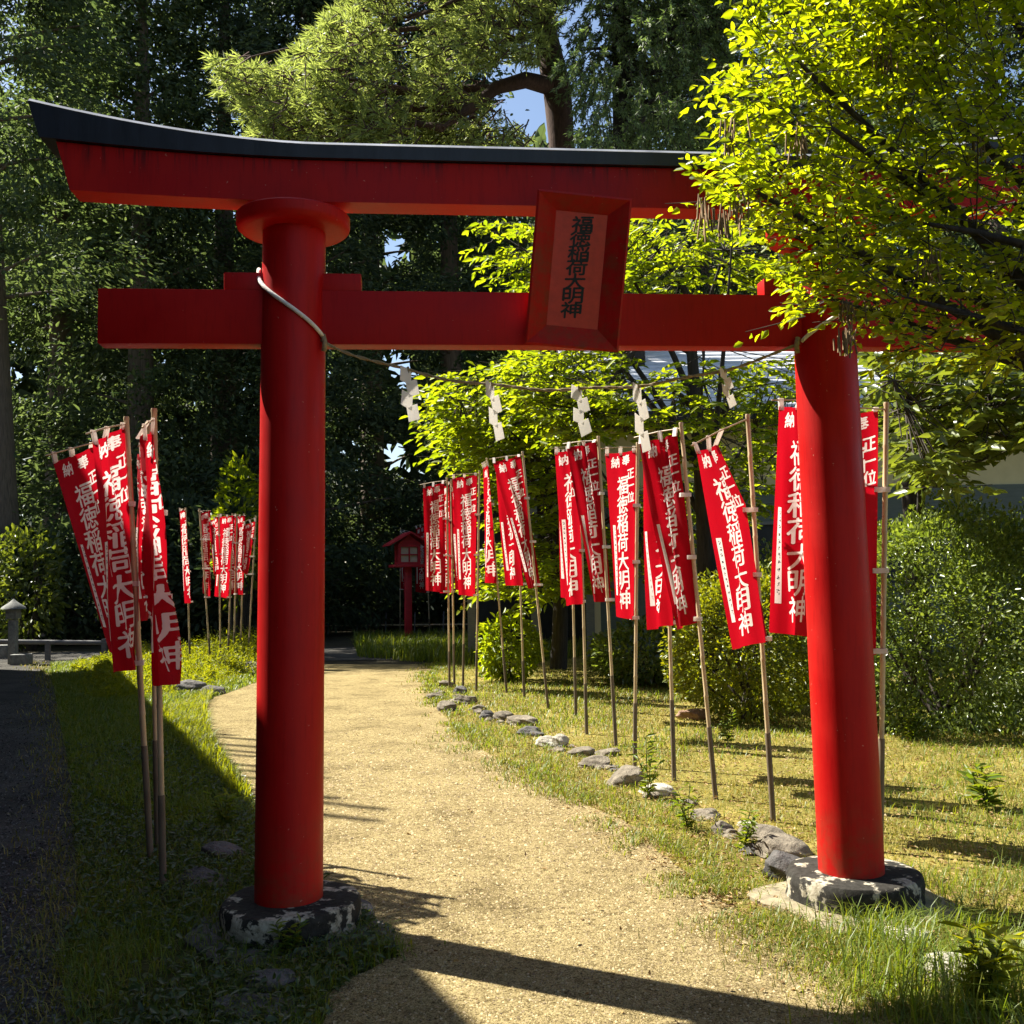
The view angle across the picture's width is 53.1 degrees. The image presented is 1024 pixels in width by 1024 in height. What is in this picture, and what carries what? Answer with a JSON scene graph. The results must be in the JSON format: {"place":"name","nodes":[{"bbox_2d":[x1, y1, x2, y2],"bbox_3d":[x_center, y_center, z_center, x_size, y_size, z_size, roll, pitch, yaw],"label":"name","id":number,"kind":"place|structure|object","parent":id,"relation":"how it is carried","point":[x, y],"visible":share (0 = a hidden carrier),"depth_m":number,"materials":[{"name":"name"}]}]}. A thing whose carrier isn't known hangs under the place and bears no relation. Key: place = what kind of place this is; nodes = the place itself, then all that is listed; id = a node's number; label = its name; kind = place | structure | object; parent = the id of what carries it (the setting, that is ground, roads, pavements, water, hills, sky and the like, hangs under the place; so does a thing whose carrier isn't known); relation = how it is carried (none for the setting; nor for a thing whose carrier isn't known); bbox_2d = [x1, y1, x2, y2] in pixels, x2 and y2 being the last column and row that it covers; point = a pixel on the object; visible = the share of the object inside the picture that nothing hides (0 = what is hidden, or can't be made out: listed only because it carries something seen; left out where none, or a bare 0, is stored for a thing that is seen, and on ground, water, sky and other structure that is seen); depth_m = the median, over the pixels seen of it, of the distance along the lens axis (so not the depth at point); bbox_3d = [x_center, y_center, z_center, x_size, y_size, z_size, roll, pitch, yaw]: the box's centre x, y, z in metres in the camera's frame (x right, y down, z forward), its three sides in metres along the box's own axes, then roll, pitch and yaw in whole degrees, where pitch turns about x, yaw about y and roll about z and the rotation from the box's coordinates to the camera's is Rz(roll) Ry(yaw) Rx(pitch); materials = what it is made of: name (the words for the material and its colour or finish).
{"place":"outdoors","nodes":[
{"label":"outdoors","id":0,"kind":"place"},
{"bbox_2d":[0,665,90,1023],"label":"gravel lane","id":1,"kind":"structure","parent":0,"point":[13,688],"depth_m":6.62,"materials":[{"name":"grey gravel"}]},
{"bbox_2d":[36,657,408,1023],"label":"verge","id":2,"kind":"structure","parent":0,"point":[145,969],"depth_m":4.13,"materials":[{"name":"plant"}]},
{"bbox_2d":[46,437,143,792],"bbox_3d":[-2.533,0.773,6.276,0.600,2.666,0.271,-1,-4,0],"label":"banner","id":3,"kind":"object","parent":2,"relation":"on","point":[78,486],"visible":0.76,"depth_m":6.32,"materials":[{"name":"red fabric"}]},
{"bbox_2d":[0,660,232,1023],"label":"lane fringe","id":4,"kind":"object","parent":2,"relation":"on","point":[44,891],"visible":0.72,"depth_m":4.86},
{"bbox_2d":[85,416,153,861],"bbox_3d":[-2.165,0.751,5.641,0.213,2.614,0.368,-3,-4,22],"label":"banner","id":5,"kind":"object","parent":2,"relation":"on","point":[122,598],"visible":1,"depth_m":5.69,"materials":[{"name":"red fabric"}]},
{"bbox_2d":[136,424,158,852],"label":"banner","id":6,"kind":"object","parent":2,"relation":"on","point":[142,601],"visible":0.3,"depth_m":5.90,"materials":[{"name":"red fabric"}]},
{"bbox_2d":[136,408,181,890],"bbox_3d":[-1.787,0.731,5.108,0.210,2.571,0.343,-2,-4,12],"label":"banner","id":7,"kind":"object","parent":2,"relation":"on","point":[166,659],"visible":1,"depth_m":5.14,"materials":[{"name":"red fabric"}]},
{"bbox_2d":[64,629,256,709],"bbox_3d":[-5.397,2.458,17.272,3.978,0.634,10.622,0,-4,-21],"label":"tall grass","id":8,"kind":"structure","parent":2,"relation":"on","point":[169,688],"depth_m":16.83,"materials":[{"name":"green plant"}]},
{"bbox_2d":[69,624,256,698],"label":"leafy weeds","id":9,"kind":"object","parent":2,"relation":"on","point":[123,683],"visible":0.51,"depth_m":17.19,"materials":[{"name":"green plant"}]},
{"bbox_2d":[178,508,192,656],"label":"banner","id":10,"kind":"object","parent":2,"relation":"on","point":[185,561],"visible":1,"depth_m":17.95,"materials":[{"name":"red fabric"}]},
{"bbox_2d":[198,509,210,656],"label":"banner","id":11,"kind":"object","parent":2,"relation":"on","point":[204,533],"visible":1,"depth_m":18.08,"materials":[{"name":"red fabric"}]},
{"bbox_2d":[163,686,255,798],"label":"edge grass","id":12,"kind":"structure","parent":2,"relation":"on","point":[194,704],"depth_m":9.89,"materials":[{"name":"green plant"}]},
{"bbox_2d":[207,514,222,655],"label":"banner","id":13,"kind":"object","parent":2,"relation":"on","point":[214,526],"visible":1,"depth_m":18.10,"materials":[{"name":"red fabric"}]},
{"bbox_2d":[201,788,246,828],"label":"weed","id":14,"kind":"object","parent":2,"relation":"on","point":[221,812],"visible":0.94,"depth_m":6.40,"materials":[{"name":"green plant"}]},
{"bbox_2d":[214,513,234,651],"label":"banner","id":15,"kind":"object","parent":2,"relation":"on","point":[226,530],"visible":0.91,"depth_m":18.54,"materials":[{"name":"red fabric"}]},
{"bbox_2d":[233,513,245,644],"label":"banner","id":16,"kind":"object","parent":2,"relation":"on","point":[239,578],"visible":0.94,"depth_m":18.91,"materials":[{"name":"red fabric"}]},
{"bbox_2d":[241,516,256,646],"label":"banner","id":17,"kind":"object","parent":2,"relation":"on","point":[249,531],"visible":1,"depth_m":18.93,"materials":[{"name":"red fabric"}]},
{"bbox_2d":[212,992,306,1023],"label":"stone","id":18,"kind":"object","parent":2,"relation":"on","point":[254,996],"visible":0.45,"depth_m":3.67,"materials":[{"name":"grey stone"}]},
{"bbox_2d":[237,968,296,992],"bbox_3d":[-0.946,1.811,3.926,0.277,0.109,0.188,-11,-4,18],"label":"stone","id":19,"kind":"object","parent":2,"relation":"on","point":[268,974],"visible":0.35,"depth_m":3.88,"materials":[{"name":"grey stone"}]},
{"bbox_2d":[267,913,308,953],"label":"weed","id":20,"kind":"object","parent":2,"relation":"on","point":[296,937],"visible":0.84,"depth_m":4.21,"materials":[{"name":"green plant"}]},
{"bbox_2d":[18,622,467,1004],"bbox_3d":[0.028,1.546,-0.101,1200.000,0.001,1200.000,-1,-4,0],"label":"ground","id":21,"kind":"structure","parent":0,"point":[334,639],"depth_m":26.55,"materials":[{"name":"soil"}]},
{"bbox_2d":[0,519,71,650],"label":"shrub","id":22,"kind":"object","parent":21,"relation":"on","point":[33,624],"visible":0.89,"depth_m":25.02,"materials":[{"name":"green plant"}]},
{"bbox_2d":[0,523,85,636],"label":"shrub","id":23,"kind":"object","parent":21,"relation":"on","point":[41,566],"visible":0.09,"depth_m":27.45,"materials":[{"name":"green plant"}]},
{"bbox_2d":[0,0,169,644],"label":"cedar tree","id":24,"kind":"object","parent":21,"relation":"on","point":[8,476],"visible":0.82,"depth_m":27.53,"materials":[{"name":"green plant"}]},
{"bbox_2d":[0,514,180,645],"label":"shrub","id":25,"kind":"object","parent":21,"relation":"on","point":[87,628],"visible":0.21,"depth_m":26.60,"materials":[{"name":"green plant"}]},
{"bbox_2d":[0,0,194,635],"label":"cedar tree","id":26,"kind":"object","parent":21,"relation":"on","point":[20,328],"visible":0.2,"depth_m":32.48,"materials":[{"name":"green plant"}]},
{"bbox_2d":[9,0,260,626],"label":"cedar tree","id":27,"kind":"object","parent":21,"relation":"on","point":[141,386],"visible":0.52,"depth_m":30.93,"materials":[{"name":"green plant"}]},
{"bbox_2d":[72,487,256,641],"bbox_3d":[-9.577,1.515,28.820,5.371,4.567,4.541,-1,-4,0],"label":"shrub","id":28,"kind":"object","parent":21,"relation":"on","point":[173,510],"visible":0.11,"depth_m":28.03,"materials":[{"name":"green plant"}]},
{"bbox_2d":[74,0,389,631],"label":"cedar tree","id":29,"kind":"object","parent":21,"relation":"on","point":[225,17],"visible":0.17,"depth_m":32.90,"materials":[{"name":"green plant"}]},
{"bbox_2d":[210,444,258,637],"bbox_3d":[-6.901,0.831,26.012,1.743,5.151,1.465,-1,-4,0],"label":"shrub","id":30,"kind":"object","parent":21,"relation":"on","point":[244,471],"visible":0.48,"depth_m":25.90,"materials":[{"name":"green plant"}]},
{"bbox_2d":[167,496,346,639],"bbox_3d":[-7.046,1.534,28.046,4.732,4.271,4.013,1,-4,-27],"label":"shrub","id":31,"kind":"object","parent":21,"relation":"on","point":[197,594],"visible":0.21,"depth_m":27.12,"materials":[{"name":"green plant"}]},
{"bbox_2d":[174,0,434,632],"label":"cedar tree","id":32,"kind":"object","parent":21,"relation":"on","point":[301,11],"visible":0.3,"depth_m":30.86,"materials":[{"name":"green plant"}]},
{"bbox_2d":[257,1,469,627],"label":"cedar tree","id":33,"kind":"object","parent":21,"relation":"on","point":[378,460],"visible":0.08,"depth_m":34.45,"materials":[{"name":"green plant"}]},
{"bbox_2d":[325,498,414,627],"bbox_3d":[-6.008,1.771,35.822,5.916,4.804,4.874,-1,-4,0],"label":"shrub","id":34,"kind":"object","parent":21,"relation":"on","point":[352,583],"visible":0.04,"depth_m":34.70,"materials":[{"name":"green plant"}]},
{"bbox_2d":[199,0,575,368],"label":"pine tree","id":35,"kind":"object","parent":21,"relation":"on","point":[323,87],"visible":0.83,"depth_m":21.58,"materials":[{"name":"green plant"}]},
{"bbox_2d":[383,531,424,637],"bbox_3d":[-2.635,1.895,25.918,1.100,2.780,0.920,0,-4,-18],"label":"wooden lantern","id":36,"kind":"object","parent":21,"relation":"on","point":[407,552],"visible":0.89,"depth_m":25.80,"materials":[{"name":"paint"}]},
{"bbox_2d":[367,498,467,629],"bbox_3d":[-1.781,1.711,32.810,5.860,4.508,4.950,-1,-4,0],"label":"shrub","id":37,"kind":"object","parent":21,"relation":"on","point":[434,602],"visible":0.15,"depth_m":31.92,"materials":[{"name":"green plant"}]},
{"bbox_2d":[325,0,546,627],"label":"cedar tree","id":38,"kind":"object","parent":21,"relation":"on","point":[449,234],"visible":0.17,"depth_m":33.17,"materials":[{"name":"green plant"}]},
{"bbox_2d":[344,627,586,665],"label":"shaded grass","id":39,"kind":"structure","parent":21,"relation":"on","point":[420,647],"depth_m":21.07,"materials":[{"name":"green plant"}]},
{"bbox_2d":[0,87,1023,595],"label":"distant wood","id":40,"kind":"object","parent":21,"relation":"on","point":[26,385],"visible":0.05,"depth_m":44.96,"materials":[{"name":"green plant"}]},
{"bbox_2d":[28,99,1023,970],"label":"torii","id":41,"kind":"object","parent":21,"relation":"on","point":[292,203],"visible":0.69,"depth_m":4.70,"materials":[{"name":"paint"}]},
{"bbox_2d":[257,268,836,391],"bbox_3d":[0.219,-0.861,4.762,2.785,0.582,0.178,-1,-4,-5],"label":"sacred rope","id":42,"kind":"object","parent":41,"relation":"attached to","point":[325,344],"visible":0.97,"depth_m":4.79,"materials":[{"name":"fabric"}]},
{"bbox_2d":[400,365,419,421],"bbox_3d":[-0.473,-0.543,4.715,0.096,0.267,0.038,1,-4,-27],"label":"paper streamer","id":43,"kind":"object","parent":42,"relation":"hanging from","point":[407,398],"visible":1,"depth_m":4.71,"materials":[{"name":"paper"}]},
{"bbox_2d":[486,380,503,440],"bbox_3d":[-0.086,-0.471,4.770,0.101,0.292,0.037,3,-5,-44],"label":"paper streamer","id":44,"kind":"object","parent":42,"relation":"hanging from","point":[495,409],"visible":1,"depth_m":4.77,"materials":[{"name":"paper"}]},
{"bbox_2d":[571,385,591,436],"bbox_3d":[0.322,-0.475,4.814,0.097,0.254,0.037,0,-4,-22],"label":"paper streamer","id":45,"kind":"object","parent":42,"relation":"hanging from","point":[578,414],"visible":1,"depth_m":4.81,"materials":[{"name":"paper"}]},
{"bbox_2d":[633,382,650,452],"bbox_3d":[0.607,-0.445,4.837,0.101,0.338,0.037,2,-5,-36],"label":"paper streamer","id":46,"kind":"object","parent":42,"relation":"hanging from","point":[642,416],"visible":1,"depth_m":4.83,"materials":[{"name":"paper"}]},
{"bbox_2d":[525,189,631,352],"bbox_3d":[0.298,-1.109,4.768,0.438,0.700,0.158,4,5,-5],"label":"shrine plaque","id":47,"kind":"object","parent":41,"relation":"attached to","point":[578,269],"visible":1,"depth_m":4.73,"materials":[{"name":"paint"}]},
{"bbox_2d":[581,0,777,294],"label":"cedar tree","id":48,"kind":"object","parent":21,"relation":"on","point":[704,288],"visible":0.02,"depth_m":32.24,"materials":[{"name":"green plant"}]},
{"bbox_2d":[715,0,1014,295],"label":"cedar tree","id":49,"kind":"object","parent":21,"relation":"on","point":[895,131],"visible":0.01,"depth_m":31.21,"materials":[{"name":"green plant"}]},
{"bbox_2d":[872,0,1023,325],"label":"cedar tree","id":50,"kind":"object","parent":21,"relation":"on","point":[997,227],"visible":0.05,"depth_m":33.81,"materials":[{"name":"green plant"}]},
{"bbox_2d":[0,647,582,665],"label":"lane","id":51,"kind":"structure","parent":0,"point":[338,653],"depth_m":22.07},
{"bbox_2d":[1,599,26,663],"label":"stone lantern","id":52,"kind":"object","parent":51,"relation":"on","point":[13,607],"visible":0.92,"depth_m":20.66,"materials":[{"name":"stone"}]},
{"bbox_2d":[0,639,106,659],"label":"wooden rail","id":53,"kind":"object","parent":51,"relation":"on","point":[101,642],"visible":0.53,"depth_m":21.72,"materials":[{"name":"grey wood"}]},
{"bbox_2d":[0,0,1023,562],"label":"sky","id":54,"kind":"structure","parent":0,"point":[523,99],"materials":[{"name":"blue"}]},
{"bbox_2d":[206,664,906,1023],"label":"gravel path","id":55,"kind":"structure","parent":0,"point":[354,692],"depth_m":5.00,"materials":[{"name":"beige gravel"}]},
{"bbox_2d":[328,650,1023,1023],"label":"lawn","id":56,"kind":"structure","parent":0,"point":[755,766],"depth_m":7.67,"materials":[{"name":"plant"}]},
{"bbox_2d":[420,477,450,687],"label":"banner","id":57,"kind":"object","parent":56,"relation":"on","point":[434,528],"visible":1,"depth_m":14.67,"materials":[{"name":"red fabric"}]},
{"bbox_2d":[440,479,455,683],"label":"banner","id":58,"kind":"object","parent":56,"relation":"on","point":[451,558],"visible":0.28,"depth_m":14.92,"materials":[{"name":"red fabric"}]},
{"bbox_2d":[449,471,480,690],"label":"banner","id":59,"kind":"object","parent":56,"relation":"on","point":[465,500],"visible":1,"depth_m":14.26,"materials":[{"name":"red fabric"}]},
{"bbox_2d":[481,458,507,692],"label":"banner","id":60,"kind":"object","parent":56,"relation":"on","point":[491,574],"visible":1,"depth_m":13.90,"materials":[{"name":"red fabric"}]},
{"bbox_2d":[496,470,525,697],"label":"banner","id":61,"kind":"object","parent":56,"relation":"on","point":[513,572],"visible":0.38,"depth_m":13.23,"materials":[{"name":"red fabric"}]},
{"bbox_2d":[474,607,548,682],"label":"shrub","id":62,"kind":"object","parent":56,"relation":"on","point":[490,645],"visible":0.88,"depth_m":15.30,"materials":[{"name":"green plant"}]},
{"bbox_2d":[489,451,549,708],"bbox_3d":[0.089,0.863,12.314,0.677,3.178,0.294,-1,-4,0],"label":"banner","id":63,"kind":"object","parent":56,"relation":"on","point":[514,491],"visible":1,"depth_m":12.30,"materials":[{"name":"red fabric"}]},
{"bbox_2d":[558,449,577,716],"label":"banner","id":64,"kind":"object","parent":56,"relation":"on","point":[562,587],"visible":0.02,"depth_m":11.38,"materials":[{"name":"red fabric"}]},
{"bbox_2d":[551,442,587,734],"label":"banner","id":65,"kind":"object","parent":56,"relation":"on","point":[572,552],"visible":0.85,"depth_m":10.12,"materials":[{"name":"red fabric"}]},
{"bbox_2d":[400,360,748,669],"bbox_3d":[1.078,0.052,16.676,5.804,5.245,4.254,-1,-4,0],"label":"broadleaf tree","id":66,"kind":"object","parent":56,"relation":"on","point":[459,427],"visible":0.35,"depth_m":15.89,"materials":[{"name":"green plant"}]},
{"bbox_2d":[563,436,617,745],"bbox_3d":[0.755,0.780,9.583,0.481,2.963,0.222,-3,-4,32],"label":"banner","id":67,"kind":"object","parent":56,"relation":"on","point":[590,505],"visible":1,"depth_m":9.54,"materials":[{"name":"red fabric"}]},
{"bbox_2d":[601,442,640,765],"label":"banner","id":68,"kind":"object","parent":56,"relation":"on","point":[623,506],"visible":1,"depth_m":8.34,"materials":[{"name":"red fabric"}]},
{"bbox_2d":[606,765,643,786],"bbox_3d":[0.836,2.010,7.642,0.303,0.215,0.240,0,-4,-20],"label":"stone","id":69,"kind":"object","parent":56,"relation":"on","point":[629,774],"visible":0.59,"depth_m":7.56,"materials":[{"name":"beige stone"}]},
{"bbox_2d":[459,218,795,687],"bbox_3d":[2.096,-1.087,14.412,5.730,7.182,3.879,-1,-4,0],"label":"broadleaf tree","id":70,"kind":"object","parent":56,"relation":"on","point":[605,406],"visible":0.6,"depth_m":13.93,"materials":[{"name":"green plant"}]},
{"bbox_2d":[580,613,695,686],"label":"shrub","id":71,"kind":"object","parent":56,"relation":"on","point":[598,652],"visible":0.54,"depth_m":14.34,"materials":[{"name":"green plant"}]},
{"bbox_2d":[626,733,664,798],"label":"weed","id":72,"kind":"object","parent":56,"relation":"on","point":[647,788],"visible":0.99,"depth_m":7.10,"materials":[{"name":"green plant"}]},
{"bbox_2d":[639,443,675,780],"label":"banner","id":73,"kind":"object","parent":56,"relation":"on","point":[659,611],"visible":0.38,"depth_m":7.68,"materials":[{"name":"red fabric"}]},
{"bbox_2d":[546,0,782,366],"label":"spruce tree","id":74,"kind":"object","parent":56,"relation":"on","point":[626,69],"visible":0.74,"depth_m":20.20,"materials":[{"name":"green plant"}]},
{"bbox_2d":[634,422,717,799],"bbox_3d":[1.173,0.738,7.272,0.529,2.733,0.236,-3,-4,33],"label":"banner","id":75,"kind":"object","parent":56,"relation":"on","point":[678,556],"visible":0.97,"depth_m":7.24,"materials":[{"name":"red fabric"}]},
{"bbox_2d":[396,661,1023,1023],"bbox_3d":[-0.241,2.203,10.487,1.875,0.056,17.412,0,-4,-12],"label":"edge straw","id":76,"kind":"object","parent":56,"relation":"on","point":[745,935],"visible":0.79,"depth_m":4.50,"materials":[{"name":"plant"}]},
{"bbox_2d":[691,414,775,822],"bbox_3d":[1.357,0.705,6.386,0.575,2.675,0.202,1,-4,-31],"label":"banner","id":77,"kind":"object","parent":56,"relation":"on","point":[734,554],"visible":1,"depth_m":6.41,"materials":[{"name":"red fabric"}]},
{"bbox_2d":[657,556,809,725],"bbox_3d":[2.573,1.364,10.864,2.021,1.785,1.716,-1,-4,0],"label":"shrub","id":78,"kind":"object","parent":56,"relation":"on","point":[751,707],"visible":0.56,"depth_m":10.56,"materials":[{"name":"green plant"}]},
{"bbox_2d":[453,345,1023,661],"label":"shrine office","id":79,"kind":"structure","parent":56,"relation":"on","point":[1007,475],"depth_m":19.88,"materials":[{"name":"metal"}]},
{"bbox_2d":[762,850,799,881],"bbox_3d":[1.415,1.842,5.238,0.239,0.215,0.252,-4,-5,36],"label":"stone","id":80,"kind":"object","parent":56,"relation":"on","point":[777,862],"visible":0.46,"depth_m":5.17,"materials":[{"name":"grey stone"}]},
{"bbox_2d":[753,833,812,858],"bbox_3d":[1.488,1.871,5.655,0.346,0.167,0.278,7,0,7],"label":"stone","id":81,"kind":"object","parent":56,"relation":"on","point":[766,844],"visible":0.66,"depth_m":5.59,"materials":[{"name":"grey stone"}]},
{"bbox_2d":[769,398,806,635],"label":"banner","id":82,"kind":"object","parent":56,"relation":"on","point":[787,606],"visible":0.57,"depth_m":6.00,"materials":[{"name":"red fabric"}]},
{"bbox_2d":[705,537,903,691],"bbox_3d":[3.811,1.369,13.474,2.704,2.107,2.275,-1,-4,0],"label":"shrub","id":83,"kind":"object","parent":56,"relation":"on","point":[769,555],"visible":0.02,"depth_m":13.20,"materials":[{"name":"green plant"}]},
{"bbox_2d":[655,0,1023,430],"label":"broadleaf tree","id":84,"kind":"object","parent":56,"relation":"on","point":[752,176],"visible":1,"depth_m":3.79,"materials":[{"name":"green plant"}]},
{"bbox_2d":[737,0,955,273],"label":"spruce tree","id":85,"kind":"object","parent":56,"relation":"on","point":[856,101],"visible":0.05,"depth_m":23.81,"materials":[{"name":"green plant"}]},
{"bbox_2d":[769,892,950,970],"bbox_3d":[1.544,1.721,4.322,0.722,0.172,0.755,-4,-5,40],"label":"grass tussock","id":86,"kind":"object","parent":56,"relation":"on","point":[878,928],"depth_m":4.32,"materials":[{"name":"green plant"}]},
{"bbox_2d":[860,402,890,840],"bbox_3d":[1.935,0.680,5.676,0.477,2.613,0.091,1,-4,-22],"label":"banner","id":87,"kind":"object","parent":56,"relation":"on","point":[869,423],"visible":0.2,"depth_m":5.75,"materials":[{"name":"red fabric"}]},
{"bbox_2d":[760,892,1023,1023],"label":"grass tussock","id":88,"kind":"object","parent":56,"relation":"on","point":[945,979],"depth_m":3.67,"materials":[{"name":"green plant"}]},
{"bbox_2d":[797,486,1023,740],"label":"shrub","id":89,"kind":"object","parent":56,"relation":"on","point":[970,711],"visible":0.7,"depth_m":9.48,"materials":[{"name":"green plant"}]},
{"bbox_2d":[857,345,1023,706],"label":"broadleaf tree","id":90,"kind":"object","parent":56,"relation":"on","point":[930,448],"visible":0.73,"depth_m":8.42,"materials":[{"name":"green plant"}]},
{"bbox_2d":[934,497,1023,717],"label":"shrub","id":91,"kind":"object","parent":56,"relation":"on","point":[975,633],"visible":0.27,"depth_m":10.35,"materials":[{"name":"green plant"}]},
{"bbox_2d":[937,921,1023,1010],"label":"weed","id":92,"kind":"object","parent":56,"relation":"on","point":[971,953],"visible":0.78,"depth_m":3.55,"materials":[{"name":"green plant"}]},
{"bbox_2d":[956,762,1006,808],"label":"weed","id":93,"kind":"object","parent":56,"relation":"on","point":[977,790],"visible":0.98,"depth_m":6.62,"materials":[{"name":"green plant"}]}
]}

